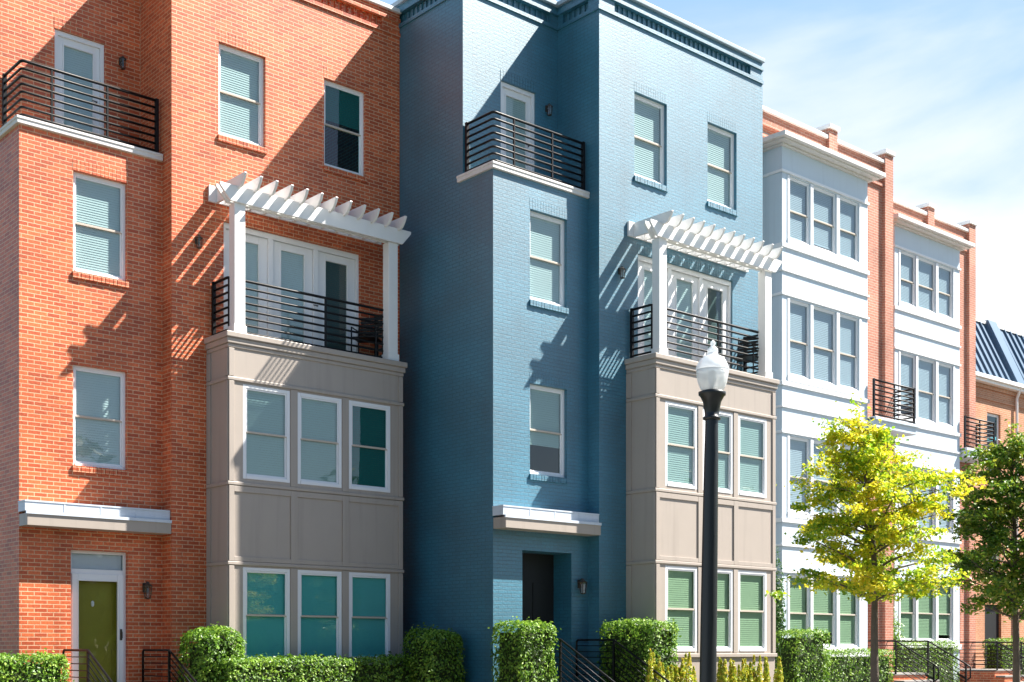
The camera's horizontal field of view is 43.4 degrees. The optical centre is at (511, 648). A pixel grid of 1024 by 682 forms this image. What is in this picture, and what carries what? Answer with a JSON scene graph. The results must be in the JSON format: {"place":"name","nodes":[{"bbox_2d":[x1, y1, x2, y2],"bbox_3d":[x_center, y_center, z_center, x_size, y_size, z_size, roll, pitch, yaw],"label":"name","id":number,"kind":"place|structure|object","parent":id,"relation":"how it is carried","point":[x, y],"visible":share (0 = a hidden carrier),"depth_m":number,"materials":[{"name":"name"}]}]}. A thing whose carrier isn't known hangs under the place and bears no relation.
{"place":"outdoors","nodes":[
{"label":"outdoors","id":0,"kind":"place"},
{"bbox_2d":[379,0,1023,440],"label":"sky","id":1,"kind":"structure","parent":0,"point":[938,85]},
{"label":"ground","id":2,"kind":"structure","parent":0,"visible":0},
{"bbox_2d":[0,0,410,681],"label":"brick townhouse","id":3,"kind":"structure","parent":2,"relation":"on","point":[202,232],"depth_m":22.54,"materials":[{"name":"brick"}]},
{"bbox_2d":[54,16,104,137],"bbox_3d":[-7.576,-9.768,22.511,0.912,2.255,0.126,0,0,-41],"label":"terrace door","id":4,"kind":"structure","parent":3,"relation":"in","point":[67,45],"depth_m":22.55,"materials":[{"name":"white plastic"}]},
{"bbox_2d":[71,550,125,681],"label":"door","id":5,"kind":"structure","parent":3,"relation":"in","point":[98,582],"depth_m":21.98,"materials":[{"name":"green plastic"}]},
{"bbox_2d":[72,158,128,287],"bbox_3d":[-7.008,-7.203,21.855,0.986,2.005,0.200,0,0,-41],"label":"window","id":6,"kind":"structure","parent":3,"relation":"in","point":[87,191],"depth_m":21.90,"materials":[{"name":"grey glass"}]},
{"bbox_2d":[72,352,128,476],"bbox_3d":[-7.008,-3.962,21.855,0.986,2.005,0.200,0,0,-41],"label":"window","id":7,"kind":"structure","parent":3,"relation":"in","point":[114,440],"depth_m":21.90,"materials":[{"name":"grey glass"}]},
{"bbox_2d":[218,30,266,153],"bbox_3d":[-4.897,-10.018,23.238,0.986,1.975,0.200,0,0,-41],"label":"window","id":8,"kind":"structure","parent":3,"relation":"in","point":[234,65],"depth_m":23.29,"materials":[{"name":"grey glass"}]},
{"bbox_2d":[243,384,289,482],"bbox_3d":[-4.341,-3.780,22.687,0.940,1.640,0.101,0,0,-41],"label":"window","id":9,"kind":"structure","parent":3,"relation":"in","point":[265,436],"depth_m":22.71,"materials":[{"name":"glass"}]},
{"bbox_2d":[243,567,289,662],"bbox_3d":[-4.341,-0.590,22.687,0.940,1.660,0.101,0,0,-41],"label":"window","id":10,"kind":"structure","parent":3,"relation":"in","point":[258,638],"depth_m":22.72,"materials":[{"name":"teal glass"}]},
{"bbox_2d":[223,209,360,351],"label":"balcony doors","id":11,"kind":"structure","parent":3,"relation":"in","point":[268,249],"depth_m":24.06,"materials":[{"name":"white plastic"}]},
{"bbox_2d":[298,392,341,487],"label":"window","id":12,"kind":"structure","parent":3,"relation":"in","point":[326,407],"depth_m":23.45,"materials":[{"name":"glass"}]},
{"bbox_2d":[298,570,341,661],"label":"window","id":13,"kind":"structure","parent":3,"relation":"in","point":[318,622],"depth_m":23.45,"materials":[{"name":"teal glass"}]},
{"bbox_2d":[323,67,366,182],"bbox_3d":[-3.234,-10.018,24.694,0.986,1.975,0.200,0,0,-41],"label":"window","id":14,"kind":"structure","parent":3,"relation":"in","point":[330,74],"depth_m":24.75,"materials":[{"name":"black glass"}]},
{"bbox_2d":[351,317,382,356],"bbox_3d":[-2.757,-5.950,24.605,0.508,0.953,0.556,0,0,10],"label":"patio chair","id":15,"kind":"object","parent":3,"relation":"on","point":[375,339],"visible":0.73,"depth_m":24.77,"materials":[{"name":"black metal"}]},
{"bbox_2d":[349,400,389,492],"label":"window","id":16,"kind":"structure","parent":3,"relation":"in","point":[360,447],"depth_m":24.17,"materials":[{"name":"teal glass"}]},
{"bbox_2d":[349,572,389,661],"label":"window","id":17,"kind":"structure","parent":3,"relation":"in","point":[374,613],"depth_m":24.17,"materials":[{"name":"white glass"}]},
{"bbox_2d":[391,0,782,681],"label":"brick townhouse","id":18,"kind":"structure","parent":2,"relation":"on","point":[589,262],"depth_m":24.92,"materials":[{"name":"brick"}]},
{"bbox_2d":[500,69,535,171],"bbox_3d":[0.084,-9.957,24.965,0.912,2.255,0.126,0,0,-41],"label":"terrace door","id":19,"kind":"structure","parent":18,"relation":"in","point":[509,93],"depth_m":25.03,"materials":[{"name":"white plastic"}]},
{"bbox_2d":[522,553,553,680],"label":"door","id":20,"kind":"structure","parent":18,"relation":"in","point":[537,569],"depth_m":24.75,"materials":[{"name":"black wood"}]},
{"bbox_2d":[529,198,568,313],"bbox_3d":[0.652,-7.393,24.309,0.986,2.005,0.200,0,0,-41],"label":"window","id":21,"kind":"structure","parent":18,"relation":"in","point":[536,290],"depth_m":24.38,"materials":[{"name":"white glass"}]},
{"bbox_2d":[529,372,568,483],"bbox_3d":[0.652,-4.152,24.309,0.986,2.005,0.200,0,0,-41],"label":"window","id":22,"kind":"structure","parent":18,"relation":"in","point":[546,392],"depth_m":24.38,"materials":[{"name":"white glass"}]},
{"bbox_2d":[634,81,668,192],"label":"window","id":23,"kind":"structure","parent":18,"relation":"in","point":[642,178],"depth_m":25.81,"materials":[{"name":"grey glass"}]},
{"bbox_2d":[665,401,696,489],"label":"window","id":24,"kind":"structure","parent":18,"relation":"in","point":[674,470],"depth_m":25.22,"materials":[{"name":"glass"}]},
{"bbox_2d":[665,566,696,651],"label":"window","id":25,"kind":"structure","parent":18,"relation":"in","point":[683,613],"depth_m":25.27,"materials":[{"name":"green glass"}]},
{"bbox_2d":[637,243,732,367],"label":"balcony doors","id":26,"kind":"structure","parent":18,"relation":"in","point":[700,286],"depth_m":26.58,"materials":[{"name":"white plastic"}]},
{"bbox_2d":[703,408,732,493],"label":"window","id":27,"kind":"structure","parent":18,"relation":"in","point":[727,467],"depth_m":26.11,"materials":[{"name":"white glass"}]},
{"bbox_2d":[707,112,737,216],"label":"window","id":28,"kind":"structure","parent":18,"relation":"in","point":[727,205],"depth_m":27.29,"materials":[{"name":"glass"}]},
{"bbox_2d":[717,569,732,650],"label":"window","id":29,"kind":"structure","parent":18,"relation":"in","point":[725,624],"depth_m":26.11,"materials":[{"name":"glass"}]},
{"bbox_2d":[730,338,758,373],"bbox_3d":[4.915,-6.140,27.055,0.508,0.953,0.556,0,0,28],"label":"patio chair","id":30,"kind":"object","parent":18,"relation":"on","point":[751,357],"visible":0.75,"depth_m":27.19,"materials":[{"name":"black metal"}]},
{"bbox_2d":[738,415,765,497],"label":"window","id":31,"kind":"structure","parent":18,"relation":"in","point":[758,440],"depth_m":26.68,"materials":[{"name":"glass"}]},
{"bbox_2d":[738,570,765,650],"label":"window","id":32,"kind":"structure","parent":18,"relation":"in","point":[751,602],"depth_m":26.68,"materials":[{"name":"green glass"}]},
{"bbox_2d":[763,106,918,671],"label":"bay townhouse","id":33,"kind":"structure","parent":2,"relation":"on","point":[827,210],"depth_m":30.85,"materials":[{"name":"paint"}]},
{"bbox_2d":[790,177,808,244],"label":"window","id":34,"kind":"structure","parent":33,"relation":"in","point":[804,191],"depth_m":30.22,"materials":[{"name":"grey glass"}]},
{"bbox_2d":[790,299,808,378],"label":"window","id":35,"kind":"structure","parent":33,"relation":"in","point":[803,341],"depth_m":30.22,"materials":[{"name":"white glass"}]},
{"bbox_2d":[790,436,808,513],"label":"window","id":36,"kind":"structure","parent":33,"relation":"in","point":[801,442],"depth_m":30.19,"materials":[{"name":"white plastic"}]},
{"bbox_2d":[790,575,808,637],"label":"window","id":37,"kind":"structure","parent":33,"relation":"in","point":[801,613],"depth_m":30.22,"materials":[{"name":"green glass"}]},
{"bbox_2d":[813,186,834,253],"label":"window","id":38,"kind":"structure","parent":33,"relation":"in","point":[827,226],"depth_m":30.85,"materials":[{"name":"glass"}]},
{"bbox_2d":[813,306,834,384],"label":"window","id":39,"kind":"structure","parent":33,"relation":"in","point":[823,353],"depth_m":30.86,"materials":[{"name":"glass"}]},
{"bbox_2d":[813,440,834,516],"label":"window","id":40,"kind":"structure","parent":33,"relation":"in","point":[816,443],"depth_m":30.75,"materials":[{"name":"white plastic"}]},
{"bbox_2d":[813,577,834,646],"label":"window","id":41,"kind":"structure","parent":33,"relation":"in","point":[819,607],"depth_m":30.88,"materials":[{"name":"green glass"}]},
{"bbox_2d":[840,197,857,261],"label":"window","id":42,"kind":"structure","parent":33,"relation":"in","point":[848,234],"depth_m":31.54,"materials":[{"name":"grey glass"}]},
{"bbox_2d":[840,314,857,390],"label":"window","id":43,"kind":"structure","parent":33,"relation":"in","point":[846,365],"depth_m":31.54,"materials":[{"name":"glass"}]},
{"bbox_2d":[840,445,857,515],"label":"window","id":44,"kind":"structure","parent":33,"relation":"in","point":[845,447],"depth_m":31.43,"materials":[{"name":"white plastic"}]},
{"bbox_2d":[840,578,857,646],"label":"window","id":45,"kind":"structure","parent":33,"relation":"in","point":[848,625],"depth_m":31.53,"materials":[{"name":"green glass"}]},
{"bbox_2d":[893,198,994,681],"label":"bay townhouse","id":46,"kind":"structure","parent":2,"relation":"on","point":[934,310],"depth_m":37.31,"materials":[{"name":"paint"}]},
{"bbox_2d":[901,251,914,305],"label":"window","id":47,"kind":"structure","parent":46,"relation":"in","point":[905,294],"depth_m":36.36,"materials":[{"name":"glass"}]},
{"bbox_2d":[901,352,914,415],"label":"window","id":48,"kind":"structure","parent":46,"relation":"in","point":[907,377],"depth_m":36.35,"materials":[{"name":"glass"}]},
{"bbox_2d":[901,468,914,528],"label":"window","id":49,"kind":"structure","parent":46,"relation":"in","point":[910,491],"depth_m":36.40,"materials":[{"name":"white plastic"}]},
{"bbox_2d":[901,595,914,639],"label":"window","id":50,"kind":"structure","parent":46,"relation":"in","point":[907,606],"depth_m":36.36,"materials":[{"name":"white plastic"}]},
{"bbox_2d":[918,257,934,312],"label":"window","id":51,"kind":"structure","parent":46,"relation":"in","point":[926,288],"depth_m":37.00,"materials":[{"name":"glass"}]},
{"bbox_2d":[918,357,934,422],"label":"window","id":52,"kind":"structure","parent":46,"relation":"in","point":[922,383],"depth_m":37.00,"materials":[{"name":"glass"}]},
{"bbox_2d":[918,469,934,531],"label":"window","id":53,"kind":"structure","parent":46,"relation":"in","point":[931,522],"depth_m":37.05,"materials":[{"name":"glass"}]},
{"bbox_2d":[918,588,934,640],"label":"window","id":54,"kind":"structure","parent":46,"relation":"in","point":[926,607],"depth_m":37.01,"materials":[{"name":"green glass"}]},
{"bbox_2d":[938,265,951,317],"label":"window","id":55,"kind":"structure","parent":46,"relation":"in","point":[942,291],"depth_m":37.65,"materials":[{"name":"glass"}]},
{"bbox_2d":[938,363,951,425],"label":"window","id":56,"kind":"structure","parent":46,"relation":"in","point":[947,413],"depth_m":37.65,"materials":[{"name":"glass"}]},
{"bbox_2d":[938,473,951,533],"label":"window","id":57,"kind":"structure","parent":46,"relation":"in","point":[949,524],"depth_m":37.69,"materials":[{"name":"white plastic"}]},
{"bbox_2d":[938,585,951,640],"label":"window","id":58,"kind":"structure","parent":46,"relation":"in","point":[944,618],"depth_m":37.66,"materials":[{"name":"green glass"}]},
{"bbox_2d":[976,318,1023,668],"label":"mansard townhouse","id":59,"kind":"structure","parent":2,"relation":"on","point":[999,375],"depth_m":43.92,"materials":[{"name":"orange brick"}]},
{"bbox_2d":[985,605,998,666],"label":"door","id":60,"kind":"structure","parent":59,"relation":"in","point":[991,620],"depth_m":43.57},
{"bbox_2d":[987,406,1000,478],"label":"window","id":61,"kind":"structure","parent":59,"relation":"in","point":[989,409],"depth_m":43.73,"materials":[{"name":"white plastic"}]},
{"label":"front yard","id":62,"kind":"structure","parent":0,"visible":0},
{"bbox_2d":[0,648,74,681],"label":"box hedge","id":63,"kind":"object","parent":62,"relation":"on","point":[34,669],"visible":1,"depth_m":19.50,"materials":[{"name":"green plant"}]},
{"bbox_2d":[62,649,196,681],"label":"railing","id":64,"kind":"object","parent":62,"relation":"on","point":[88,660],"visible":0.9,"depth_m":21.10,"materials":[{"name":"black metal"}]},
{"bbox_2d":[174,621,246,681],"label":"round shrub","id":65,"kind":"object","parent":62,"relation":"on","point":[203,655],"visible":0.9,"depth_m":21.40,"materials":[{"name":"green plant"}]},
{"bbox_2d":[212,651,417,681],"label":"box hedge","id":66,"kind":"object","parent":62,"relation":"on","point":[343,670],"visible":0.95,"depth_m":22.27,"materials":[{"name":"green plant"}]},
{"bbox_2d":[399,622,467,681],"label":"box hedge","id":67,"kind":"object","parent":62,"relation":"on","point":[436,660],"visible":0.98,"depth_m":23.45,"materials":[{"name":"green plant"}]},
{"bbox_2d":[488,616,560,681],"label":"box hedge","id":68,"kind":"object","parent":62,"relation":"on","point":[524,655],"visible":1,"depth_m":22.63,"materials":[{"name":"green plant"}]},
{"bbox_2d":[549,638,669,681],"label":"entrance stair","id":69,"kind":"object","parent":62,"relation":"on","point":[560,640],"visible":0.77,"depth_m":23.44,"materials":[{"name":"black metal"}]},
{"bbox_2d":[596,617,682,681],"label":"box hedge","id":70,"kind":"object","parent":62,"relation":"on","point":[637,639],"visible":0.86,"depth_m":23.81,"materials":[{"name":"green plant"}]},
{"bbox_2d":[646,648,662,681],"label":"columnar conifer","id":71,"kind":"object","parent":62,"relation":"on","point":[651,675],"visible":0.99,"depth_m":23.16,"materials":[{"name":"plant"}]},
{"bbox_2d":[657,662,670,681],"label":"columnar conifer","id":72,"kind":"object","parent":62,"relation":"on","point":[668,676],"visible":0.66,"depth_m":23.36,"materials":[{"name":"plant"}]},
{"bbox_2d":[670,664,682,681],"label":"columnar conifer","id":73,"kind":"object","parent":62,"relation":"on","point":[674,675],"visible":1,"depth_m":23.58,"materials":[{"name":"plant"}]},
{"bbox_2d":[678,652,697,681],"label":"columnar conifer","id":74,"kind":"object","parent":62,"relation":"on","point":[683,669],"visible":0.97,"depth_m":23.78,"materials":[{"name":"plant"}]},
{"bbox_2d":[716,657,728,681],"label":"columnar conifer","id":75,"kind":"object","parent":62,"relation":"on","point":[722,673],"visible":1,"depth_m":25.09,"materials":[{"name":"plant"}]},
{"bbox_2d":[727,659,741,681],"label":"columnar conifer","id":76,"kind":"object","parent":62,"relation":"on","point":[732,673],"visible":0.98,"depth_m":25.43,"materials":[{"name":"plant"}]},
{"bbox_2d":[740,658,752,681],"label":"columnar conifer","id":77,"kind":"object","parent":62,"relation":"on","point":[746,674],"visible":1,"depth_m":25.62,"materials":[{"name":"plant"}]},
{"bbox_2d":[749,654,763,681],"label":"columnar conifer","id":78,"kind":"object","parent":62,"relation":"on","point":[756,678],"visible":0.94,"depth_m":25.86,"materials":[{"name":"plant"}]},
{"bbox_2d":[763,656,770,681],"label":"columnar conifer","id":79,"kind":"object","parent":62,"relation":"on","point":[766,675],"visible":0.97,"depth_m":26.01,"materials":[{"name":"green plant"}]},
{"bbox_2d":[773,657,783,681],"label":"columnar conifer","id":80,"kind":"object","parent":62,"relation":"on","point":[778,675],"visible":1,"depth_m":26.22,"materials":[{"name":"plant"}]},
{"bbox_2d":[775,547,785,681],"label":"evergreen shrub","id":81,"kind":"object","parent":62,"relation":"on","point":[780,613],"visible":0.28,"depth_m":29.06,"materials":[{"name":"green plant"}]},
{"bbox_2d":[775,626,832,681],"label":"box hedge","id":82,"kind":"object","parent":62,"relation":"on","point":[801,659],"visible":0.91,"depth_m":28.48,"materials":[{"name":"green plant"}]},
{"bbox_2d":[823,646,895,681],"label":"box hedge","id":83,"kind":"object","parent":62,"relation":"on","point":[849,668],"visible":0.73,"depth_m":30.03,"materials":[{"name":"green plant"}]},
{"bbox_2d":[893,605,904,669],"bbox_3d":[10.198,0.237,34.734,1.229,2.930,0.748,0,0,-41],"label":"evergreen shrub","id":84,"kind":"object","parent":62,"relation":"on","point":[894,631],"visible":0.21,"depth_m":34.68,"materials":[{"name":"green plant"}]},
{"bbox_2d":[868,640,970,681],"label":"entrance stair","id":85,"kind":"object","parent":62,"relation":"on","point":[901,676],"visible":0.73,"depth_m":31.74,"materials":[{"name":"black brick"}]},
{"bbox_2d":[893,637,960,681],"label":"box hedge","id":86,"kind":"object","parent":62,"relation":"on","point":[948,648],"visible":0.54,"depth_m":35.44,"materials":[{"name":"green plant"}]},
{"bbox_2d":[960,641,1023,681],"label":"entrance stair","id":87,"kind":"object","parent":62,"relation":"on","point":[992,675],"visible":0.79,"depth_m":37.59,"materials":[{"name":"black metal"}]},
{"bbox_2d":[981,635,1023,674],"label":"box hedge","id":88,"kind":"object","parent":62,"relation":"on","point":[992,646],"visible":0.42,"depth_m":39.42,"materials":[{"name":"green plant"}]},
{"label":"pavement","id":89,"kind":"structure","parent":0,"visible":0},
{"bbox_2d":[696,340,728,681],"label":"street lamp","id":90,"kind":"object","parent":89,"relation":"on","point":[712,370],"visible":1,"depth_m":16.05,"materials":[{"name":"black metal"}]},
{"bbox_2d":[765,393,988,681],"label":"street tree","id":91,"kind":"object","parent":89,"relation":"on","point":[863,463],"visible":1,"depth_m":18.28,"materials":[{"name":"yellow plant"}]},
{"bbox_2d":[931,417,1023,681],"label":"street tree","id":92,"kind":"object","parent":89,"relation":"on","point":[1003,510],"visible":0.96,"depth_m":20.97,"materials":[{"name":"green plant"}]}
]}

